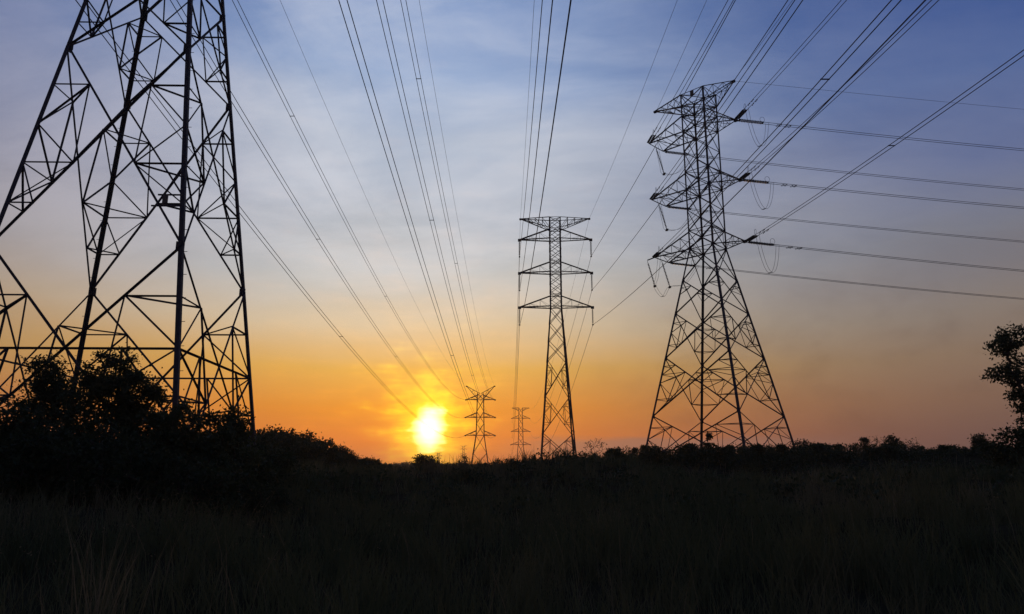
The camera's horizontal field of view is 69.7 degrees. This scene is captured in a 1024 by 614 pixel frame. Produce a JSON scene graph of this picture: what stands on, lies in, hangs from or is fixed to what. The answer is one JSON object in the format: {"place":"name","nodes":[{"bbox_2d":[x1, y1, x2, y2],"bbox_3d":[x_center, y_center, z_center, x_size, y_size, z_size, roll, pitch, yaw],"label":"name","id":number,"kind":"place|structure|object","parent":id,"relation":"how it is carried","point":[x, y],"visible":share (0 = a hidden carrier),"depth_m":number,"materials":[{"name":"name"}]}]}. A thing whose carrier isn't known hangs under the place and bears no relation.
{"place":"outdoors","nodes":[
{"label":"outdoors","id":0,"kind":"place"},
{"bbox_2d":[0,445,1023,613],"bbox_3d":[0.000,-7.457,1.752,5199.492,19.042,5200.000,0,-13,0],"label":"ground","id":1,"kind":"structure","parent":0,"point":[861,597],"depth_m":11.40,"materials":[{"name":"plant"}]},
{"bbox_2d":[0,394,52,483],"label":"tree","id":2,"kind":"object","parent":1,"relation":"on","point":[3,412],"visible":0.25,"depth_m":18.31,"materials":[{"name":"black plant"}]},
{"bbox_2d":[0,400,86,487],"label":"shrub","id":3,"kind":"object","parent":1,"relation":"on","point":[25,425],"visible":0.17,"depth_m":18.64,"materials":[{"name":"black plant"}]},
{"bbox_2d":[5,348,86,432],"bbox_3d":[-13.022,2.968,20.476,2.418,3.787,1.980,0,-13,0],"label":"tree","id":4,"kind":"object","parent":1,"relation":"on","point":[51,375],"visible":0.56,"depth_m":20.34,"materials":[{"name":"black plant"}]},
{"bbox_2d":[25,406,142,494],"bbox_3d":[-10.965,3.684,18.857,2.663,2.299,3.468,-7,-15,26],"label":"shrub","id":5,"kind":"object","parent":1,"relation":"on","point":[89,427],"visible":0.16,"depth_m":18.72,"materials":[{"name":"black plant"}]},
{"bbox_2d":[36,506,167,613],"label":"grass tussock","id":6,"kind":"object","parent":1,"relation":"on","point":[98,595],"depth_m":5.28,"materials":[{"name":"plant"}]},
{"bbox_2d":[47,341,184,455],"bbox_3d":[-10.607,2.868,19.938,4.104,4.141,2.518,0,-13,0],"label":"tree","id":7,"kind":"object","parent":1,"relation":"on","point":[96,388],"visible":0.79,"depth_m":19.70,"materials":[{"name":"black plant"}]},
{"bbox_2d":[0,0,255,448],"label":"transmission tower","id":8,"kind":"structure","parent":1,"relation":"on","point":[177,349],"depth_m":29.08,"materials":[{"name":"metal"}]},
{"bbox_2d":[99,416,201,494],"bbox_3d":[-9.163,3.927,19.017,3.468,2.299,2.663,-22,-26,58],"label":"shrub","id":9,"kind":"object","parent":1,"relation":"on","point":[152,435],"visible":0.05,"depth_m":18.95,"materials":[{"name":"black plant"}]},
{"bbox_2d":[140,398,241,510],"bbox_3d":[-8.168,3.760,18.640,2.731,2.951,2.051,0,-13,0],"label":"tree","id":10,"kind":"object","parent":1,"relation":"on","point":[205,447],"visible":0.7,"depth_m":18.52,"materials":[{"name":"black plant"}]},
{"bbox_2d":[218,395,268,486],"bbox_3d":[-7.542,4.014,20.070,1.608,3.282,1.517,-5,-14,19],"label":"tree","id":11,"kind":"object","parent":1,"relation":"on","point":[240,422],"visible":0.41,"depth_m":20.17,"materials":[{"name":"black plant"}]},
{"bbox_2d":[250,425,284,442],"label":"tree","id":12,"kind":"object","parent":1,"relation":"on","point":[262,432],"visible":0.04,"depth_m":72.78,"materials":[{"name":"black plant"}]},
{"bbox_2d":[246,432,299,482],"bbox_3d":[-8.680,5.361,25.271,2.459,2.122,3.201,-9,-16,33],"label":"shrub","id":13,"kind":"object","parent":1,"relation":"on","point":[286,449],"visible":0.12,"depth_m":25.46,"materials":[{"name":"black plant"}]},
{"bbox_2d":[265,424,294,433],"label":"tree","id":14,"kind":"object","parent":1,"relation":"on","point":[278,428],"visible":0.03,"depth_m":80.32,"materials":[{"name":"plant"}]},
{"bbox_2d":[270,431,300,453],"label":"tree","id":15,"kind":"object","parent":1,"relation":"on","point":[290,442],"visible":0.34,"depth_m":68.65,"materials":[{"name":"black plant"}]},
{"bbox_2d":[276,427,309,451],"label":"tree","id":16,"kind":"object","parent":1,"relation":"on","point":[291,431],"visible":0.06,"depth_m":76.64,"materials":[{"name":"black plant"}]},
{"bbox_2d":[198,431,392,470],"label":"slope wood","id":17,"kind":"object","parent":1,"relation":"on","point":[305,450],"visible":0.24,"depth_m":67.69,"materials":[{"name":"black plant"}]},
{"bbox_2d":[287,437,314,457],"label":"tree","id":18,"kind":"object","parent":1,"relation":"on","point":[299,439],"visible":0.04,"depth_m":70.95,"materials":[{"name":"black plant"}]},
{"bbox_2d":[294,429,330,444],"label":"tree","id":19,"kind":"object","parent":1,"relation":"on","point":[310,435],"visible":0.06,"depth_m":81.94,"materials":[{"name":"black plant"}]},
{"bbox_2d":[312,436,330,450],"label":"tree","id":20,"kind":"object","parent":1,"relation":"on","point":[326,444],"visible":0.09,"depth_m":78.49,"materials":[{"name":"black plant"}]},
{"bbox_2d":[320,437,353,462],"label":"tree","id":21,"kind":"object","parent":1,"relation":"on","point":[331,444],"visible":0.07,"depth_m":84.16,"materials":[{"name":"black plant"}]},
{"bbox_2d":[333,443,351,455],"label":"tree","id":22,"kind":"object","parent":1,"relation":"on","point":[344,450],"visible":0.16,"depth_m":80.60,"materials":[{"name":"black plant"}]},
{"bbox_2d":[343,454,351,463],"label":"tree","id":23,"kind":"object","parent":1,"relation":"on","point":[347,457],"visible":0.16,"depth_m":74.62,"materials":[{"name":"black plant"}]},
{"bbox_2d":[348,449,359,458],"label":"tree","id":24,"kind":"object","parent":1,"relation":"on","point":[350,451],"visible":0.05,"depth_m":86.44,"materials":[{"name":"black plant"}]},
{"bbox_2d":[357,455,381,466],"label":"tree","id":25,"kind":"object","parent":1,"relation":"on","point":[369,459],"visible":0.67,"depth_m":68.21,"materials":[{"name":"black plant"}]},
{"bbox_2d":[409,452,439,468],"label":"tree","id":26,"kind":"object","parent":1,"relation":"on","point":[419,458],"visible":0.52,"depth_m":116.89,"materials":[{"name":"black plant"}]},
{"bbox_2d":[381,461,491,467],"bbox_3d":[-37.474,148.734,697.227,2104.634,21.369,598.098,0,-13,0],"label":"distant wood","id":27,"kind":"object","parent":1,"relation":"on","point":[399,464],"visible":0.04,"depth_m":444.25,"materials":[{"name":"black plant"}]},
{"bbox_2d":[465,386,495,464],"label":"transmission tower","id":28,"kind":"structure","parent":1,"relation":"on","point":[483,417],"depth_m":322.13,"materials":[{"name":"metal"}]},
{"bbox_2d":[75,0,465,437],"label":"twin conductor","id":29,"kind":"object","parent":28,"relation":"attached to","point":[233,198],"visible":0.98,"depth_m":54.75,"materials":[{"name":"metal"}]},
{"bbox_2d":[170,0,453,416],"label":"twin conductor","id":30,"kind":"object","parent":28,"relation":"attached to","point":[287,185],"visible":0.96,"depth_m":66.20,"materials":[{"name":"metal"}]},
{"bbox_2d":[232,0,455,395],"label":"twin conductor","id":31,"kind":"object","parent":28,"relation":"attached to","point":[315,158],"visible":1,"depth_m":73.96,"materials":[{"name":"metal"}]},
{"bbox_2d":[281,3,452,369],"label":"earth wire","id":32,"kind":"object","parent":28,"relation":"attached to","point":[344,148],"visible":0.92,"depth_m":88.38,"materials":[{"name":"metal"}]},
{"bbox_2d":[338,0,494,436],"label":"twin conductor","id":33,"kind":"object","parent":28,"relation":"attached to","point":[397,173],"visible":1,"depth_m":49.23,"materials":[{"name":"metal"}]},
{"bbox_2d":[376,0,494,417],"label":"twin conductor","id":34,"kind":"object","parent":28,"relation":"attached to","point":[421,168],"visible":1,"depth_m":62.71,"materials":[{"name":"metal"}]},
{"bbox_2d":[400,0,494,399],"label":"twin conductor","id":35,"kind":"object","parent":28,"relation":"attached to","point":[436,159],"visible":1,"depth_m":75.56,"materials":[{"name":"metal"}]},
{"bbox_2d":[419,1,492,381],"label":"earth wire","id":36,"kind":"object","parent":28,"relation":"attached to","point":[445,151],"visible":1,"depth_m":88.06,"materials":[{"name":"metal"}]},
{"bbox_2d":[0,452,1023,613],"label":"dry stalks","id":37,"kind":"object","parent":1,"relation":"on","point":[516,529],"visible":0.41,"depth_m":11.41,"materials":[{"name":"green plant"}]},
{"bbox_2d":[510,408,530,461],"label":"transmission tower","id":38,"kind":"structure","parent":1,"relation":"on","point":[518,431],"depth_m":503.58,"materials":[{"name":"metal"}]},
{"bbox_2d":[511,291,519,437],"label":"conductor","id":39,"kind":"object","parent":38,"relation":"attached to","point":[516,366],"visible":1,"depth_m":160.72,"materials":[{"name":"metal"}]},
{"bbox_2d":[531,258,590,422],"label":"conductor","id":40,"kind":"object","parent":38,"relation":"attached to","point":[569,337],"visible":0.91,"depth_m":172.27,"materials":[{"name":"metal"}]},
{"bbox_2d":[538,291,591,437],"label":"conductor","id":41,"kind":"object","parent":38,"relation":"attached to","point":[573,353],"visible":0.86,"depth_m":161.78,"materials":[{"name":"metal"}]},
{"bbox_2d":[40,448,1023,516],"bbox_3d":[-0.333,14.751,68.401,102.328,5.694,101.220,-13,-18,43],"label":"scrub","id":42,"kind":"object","parent":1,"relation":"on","point":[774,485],"visible":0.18,"depth_m":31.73,"materials":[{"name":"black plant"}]},
{"bbox_2d":[518,216,593,457],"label":"transmission tower","id":43,"kind":"structure","parent":1,"relation":"on","point":[570,412],"depth_m":128.45,"materials":[{"name":"metal"}]},
{"bbox_2d":[520,10,533,218],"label":"earth wire","id":44,"kind":"object","parent":43,"relation":"attached to","point":[528,96],"visible":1,"depth_m":80.25,"materials":[{"name":"metal"}]},
{"bbox_2d":[591,2,676,213],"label":"earth wire","id":45,"kind":"object","parent":43,"relation":"attached to","point":[639,97],"visible":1,"depth_m":81.84,"materials":[{"name":"metal"}]},
{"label":"insulator string","id":46,"kind":"object","parent":43,"relation":"hanging from","visible":0},
{"bbox_2d":[512,258,519,422],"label":"conductor","id":47,"kind":"object","parent":46,"relation":"attached to","point":[517,318],"visible":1,"depth_m":161.68,"materials":[{"name":"metal"}]},
{"bbox_2d":[519,0,542,255],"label":"conductor","id":48,"kind":"object","parent":46,"relation":"hanging from","point":[533,108],"visible":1,"depth_m":63.74,"materials":[{"name":"metal"}]},
{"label":"insulator string","id":49,"kind":"object","parent":43,"relation":"hanging from","visible":0},
{"bbox_2d":[532,325,592,449],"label":"conductor","id":50,"kind":"object","parent":49,"relation":"hanging from","point":[577,372],"visible":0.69,"depth_m":150.66,"materials":[{"name":"metal"}]},
{"bbox_2d":[593,0,925,324],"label":"conductor","id":51,"kind":"object","parent":49,"relation":"hanging from","point":[913,12],"visible":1,"depth_m":42.90,"materials":[{"name":"metal"}]},
{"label":"insulator string","id":52,"kind":"object","parent":43,"relation":"hanging from","visible":0},
{"bbox_2d":[520,0,552,285],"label":"conductor","id":53,"kind":"object","parent":52,"relation":"hanging from","point":[540,118],"visible":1,"depth_m":45.70,"materials":[{"name":"metal"}]},
{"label":"insulator string","id":54,"kind":"object","parent":43,"relation":"hanging from","visible":0},
{"bbox_2d":[511,326,519,452],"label":"conductor","id":55,"kind":"object","parent":54,"relation":"hanging from","point":[516,390],"visible":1,"depth_m":157.39,"materials":[{"name":"metal"}]},
{"bbox_2d":[520,0,571,322],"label":"conductor","id":56,"kind":"object","parent":54,"relation":"hanging from","point":[552,128],"visible":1,"depth_m":34.41,"materials":[{"name":"metal"}]},
{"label":"insulator string","id":57,"kind":"object","parent":43,"relation":"hanging from","visible":0},
{"bbox_2d":[591,0,735,255],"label":"conductor","id":58,"kind":"object","parent":57,"relation":"attached to","point":[673,113],"visible":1,"depth_m":70.78,"materials":[{"name":"metal"}]},
{"bbox_2d":[583,438,606,455],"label":"tree","id":59,"kind":"object","parent":1,"relation":"on","point":[595,446],"visible":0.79,"depth_m":98.11,"materials":[{"name":"black plant"}]},
{"bbox_2d":[700,431,714,451],"bbox_3d":[16.822,11.932,62.908,1.565,2.787,1.346,-5,-14,21],"label":"tree","id":60,"kind":"object","parent":1,"relation":"on","point":[709,436],"visible":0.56,"depth_m":62.99,"materials":[{"name":"black plant"}]},
{"bbox_2d":[646,80,795,455],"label":"transmission tower","id":61,"kind":"structure","parent":1,"relation":"on","point":[703,108],"depth_m":80.59,"materials":[{"name":"metal"}]},
{"bbox_2d":[647,129,655,143],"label":"insulator string","id":62,"kind":"object","parent":61,"relation":"attached to","point":[650,139],"visible":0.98,"depth_m":84.95,"materials":[{"name":"metal"}]},
{"bbox_2d":[653,0,733,133],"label":"twin conductor","id":63,"kind":"object","parent":62,"relation":"attached to","point":[693,62],"visible":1,"depth_m":64.17,"materials":[{"name":"metal"}]},
{"bbox_2d":[647,261,655,286],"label":"insulator string","id":64,"kind":"object","parent":61,"relation":"hanging from","point":[651,275],"visible":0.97,"depth_m":84.14,"materials":[{"name":"metal"}]},
{"bbox_2d":[650,188,658,199],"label":"insulator string","id":65,"kind":"object","parent":61,"relation":"attached to","point":[654,195],"visible":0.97,"depth_m":82.98,"materials":[{"name":"metal"}]},
{"bbox_2d":[656,0,794,191],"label":"twin conductor","id":66,"kind":"object","parent":65,"relation":"attached to","point":[730,86],"visible":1,"depth_m":52.55,"materials":[{"name":"metal"}]},
{"bbox_2d":[652,247,661,257],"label":"insulator string","id":67,"kind":"object","parent":61,"relation":"attached to","point":[656,255],"visible":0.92,"depth_m":81.39,"materials":[{"name":"metal"}]},
{"bbox_2d":[658,0,901,251],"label":"twin conductor","id":68,"kind":"object","parent":67,"relation":"attached to","point":[797,105],"visible":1,"depth_m":39.82,"materials":[{"name":"metal"}]},
{"bbox_2d":[662,263,670,287],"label":"insulator string","id":69,"kind":"object","parent":61,"relation":"hanging from","point":[666,276],"visible":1,"depth_m":84.68,"materials":[{"name":"metal"}]},
{"bbox_2d":[653,252,697,296],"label":"jumper cable","id":70,"kind":"object","parent":69,"relation":"hanging from","point":[658,276],"visible":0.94,"depth_m":84.18,"materials":[{"name":"metal"}]},
{"bbox_2d":[665,149,692,155],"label":"insulator string","id":71,"kind":"object","parent":61,"relation":"attached to","point":[675,153],"visible":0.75,"depth_m":88.81,"materials":[{"name":"metal"}]},
{"bbox_2d":[693,154,1021,189],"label":"twin conductor","id":72,"kind":"object","parent":71,"relation":"attached to","point":[860,174],"visible":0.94,"depth_m":88.66,"materials":[{"name":"metal"}]},
{"bbox_2d":[667,206,694,210],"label":"insulator string","id":73,"kind":"object","parent":61,"relation":"attached to","point":[676,207],"visible":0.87,"depth_m":87.30,"materials":[{"name":"metal"}]},
{"bbox_2d":[695,209,1018,241],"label":"twin conductor","id":74,"kind":"object","parent":73,"relation":"attached to","point":[862,226],"visible":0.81,"depth_m":88.97,"materials":[{"name":"metal"}]},
{"bbox_2d":[657,0,706,108],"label":"earth wire","id":75,"kind":"object","parent":61,"relation":"attached to","point":[682,54],"visible":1,"depth_m":73.50,"materials":[{"name":"metal"}]},
{"bbox_2d":[670,260,697,266],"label":"insulator string","id":76,"kind":"object","parent":61,"relation":"attached to","point":[676,263],"visible":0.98,"depth_m":85.59,"materials":[{"name":"metal"}]},
{"bbox_2d":[704,266,1023,299],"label":"twin conductor","id":77,"kind":"object","parent":76,"relation":"attached to","point":[863,283],"visible":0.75,"depth_m":87.01,"materials":[{"name":"metal"}]},
{"bbox_2d":[734,104,747,118],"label":"insulator string","id":78,"kind":"object","parent":61,"relation":"attached to","point":[741,114],"visible":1,"depth_m":79.16,"materials":[{"name":"metal"}]},
{"bbox_2d":[745,108,768,146],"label":"jumper cable","id":79,"kind":"object","parent":78,"relation":"hanging from","point":[753,129],"visible":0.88,"depth_m":77.87,"materials":[{"name":"metal"}]},
{"bbox_2d":[745,0,846,107],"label":"twin conductor","id":80,"kind":"object","parent":78,"relation":"attached to","point":[795,52],"visible":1,"depth_m":64.51,"materials":[{"name":"metal"}]},
{"bbox_2d":[739,167,750,179],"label":"insulator string","id":81,"kind":"object","parent":61,"relation":"attached to","point":[744,176],"visible":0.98,"depth_m":77.41,"materials":[{"name":"metal"}]},
{"bbox_2d":[748,0,938,171],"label":"twin conductor","id":82,"kind":"object","parent":81,"relation":"attached to","point":[854,75],"visible":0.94,"depth_m":49.26,"materials":[{"name":"metal"}]},
{"bbox_2d":[745,230,758,241],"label":"insulator string","id":83,"kind":"object","parent":61,"relation":"attached to","point":[751,238],"visible":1,"depth_m":75.93,"materials":[{"name":"metal"}]},
{"bbox_2d":[756,236,778,272],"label":"jumper cable","id":84,"kind":"object","parent":83,"relation":"hanging from","point":[765,260],"visible":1,"depth_m":75.54,"materials":[{"name":"metal"}]},
{"bbox_2d":[757,50,1023,234],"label":"twin conductor","id":85,"kind":"object","parent":83,"relation":"attached to","point":[903,135],"visible":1,"depth_m":46.88,"materials":[{"name":"metal"}]},
{"bbox_2d":[738,117,768,123],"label":"insulator string","id":86,"kind":"object","parent":61,"relation":"attached to","point":[750,121],"visible":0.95,"depth_m":81.05,"materials":[{"name":"metal"}]},
{"bbox_2d":[767,122,1023,150],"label":"twin conductor","id":87,"kind":"object","parent":86,"relation":"attached to","point":[890,137],"visible":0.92,"depth_m":81.59,"materials":[{"name":"metal"}]},
{"bbox_2d":[743,178,773,183],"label":"insulator string","id":88,"kind":"object","parent":61,"relation":"attached to","point":[756,181],"visible":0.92,"depth_m":79.44,"materials":[{"name":"metal"}]},
{"bbox_2d":[748,171,773,209],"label":"jumper cable","id":89,"kind":"object","parent":88,"relation":"hanging from","point":[757,195],"visible":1,"depth_m":76.38,"materials":[{"name":"metal"}]},
{"bbox_2d":[774,182,1023,208],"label":"twin conductor","id":90,"kind":"object","parent":88,"relation":"attached to","point":[784,184],"visible":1,"depth_m":80.01,"materials":[{"name":"metal"}]},
{"bbox_2d":[748,238,777,245],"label":"insulator string","id":91,"kind":"object","parent":61,"relation":"attached to","point":[764,243],"visible":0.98,"depth_m":78.13,"materials":[{"name":"metal"}]},
{"bbox_2d":[779,245,1023,271],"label":"twin conductor","id":92,"kind":"object","parent":91,"relation":"attached to","point":[897,257],"visible":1,"depth_m":79.50,"materials":[{"name":"metal"}]},
{"bbox_2d":[738,81,1016,108],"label":"earth wire","id":93,"kind":"object","parent":61,"relation":"attached to","point":[879,95],"visible":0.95,"depth_m":83.38,"materials":[{"name":"metal"}]},
{"bbox_2d":[486,442,1017,471],"bbox_3d":[37.711,16.015,77.258,89.316,5.403,52.549,0,-13,0],"label":"ridge wood","id":94,"kind":"object","parent":1,"relation":"on","point":[755,453],"visible":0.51,"depth_m":55.26,"materials":[{"name":"black plant"}]},
{"bbox_2d":[792,438,829,447],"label":"tree","id":95,"kind":"object","parent":1,"relation":"on","point":[803,442],"visible":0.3,"depth_m":70.79,"materials":[{"name":"black plant"}]},
{"bbox_2d":[857,436,869,455],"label":"tree","id":96,"kind":"object","parent":1,"relation":"on","point":[864,440],"visible":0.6,"depth_m":68.77,"materials":[{"name":"black plant"}]},
{"bbox_2d":[870,435,881,449],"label":"tree","id":97,"kind":"object","parent":1,"relation":"on","point":[876,441],"visible":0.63,"depth_m":70.00,"materials":[{"name":"black plant"}]},
{"bbox_2d":[880,433,905,447],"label":"tree","id":98,"kind":"object","parent":1,"relation":"on","point":[890,440],"visible":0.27,"depth_m":67.80,"materials":[{"name":"black plant"}]},
{"bbox_2d":[902,437,919,450],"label":"tree","id":99,"kind":"object","parent":1,"relation":"on","point":[913,446],"visible":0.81,"depth_m":69.84,"materials":[{"name":"black plant"}]},
{"bbox_2d":[967,432,990,450],"bbox_3d":[37.508,11.006,58.965,2.322,1.924,1.935,0,-13,0],"label":"tree","id":100,"kind":"object","parent":1,"relation":"on","point":[975,438],"visible":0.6,"depth_m":58.98,"materials":[{"name":"black plant"}]},
{"bbox_2d":[977,418,1023,477],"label":"tree","id":101,"kind":"object","parent":1,"relation":"on","point":[1003,456],"visible":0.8,"depth_m":28.38,"materials":[{"name":"black plant"}]},
{"bbox_2d":[979,323,1023,446],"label":"tree","id":102,"kind":"object","parent":1,"relation":"on","point":[1005,342],"visible":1,"depth_m":30.18,"materials":[{"name":"black plant"}]},
{"bbox_2d":[0,0,1023,463],"label":"sky","id":103,"kind":"structure","parent":0,"point":[847,362],"materials":[{"name":"blue"}]},
{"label":"insulator string","id":104,"kind":"object","parent":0,"visible":0},
{"bbox_2d":[592,0,802,289],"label":"conductor","id":105,"kind":"object","parent":104,"relation":"hanging from","point":[716,123],"visible":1,"depth_m":57.66,"materials":[{"name":"metal"}]},
{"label":"insulator string","id":106,"kind":"object","parent":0,"visible":0},
{"bbox_2d":[656,192,695,230],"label":"jumper cable","id":107,"kind":"object","parent":106,"relation":"hanging from","point":[664,219],"visible":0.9,"depth_m":84.88,"materials":[{"name":"metal"}]}
]}

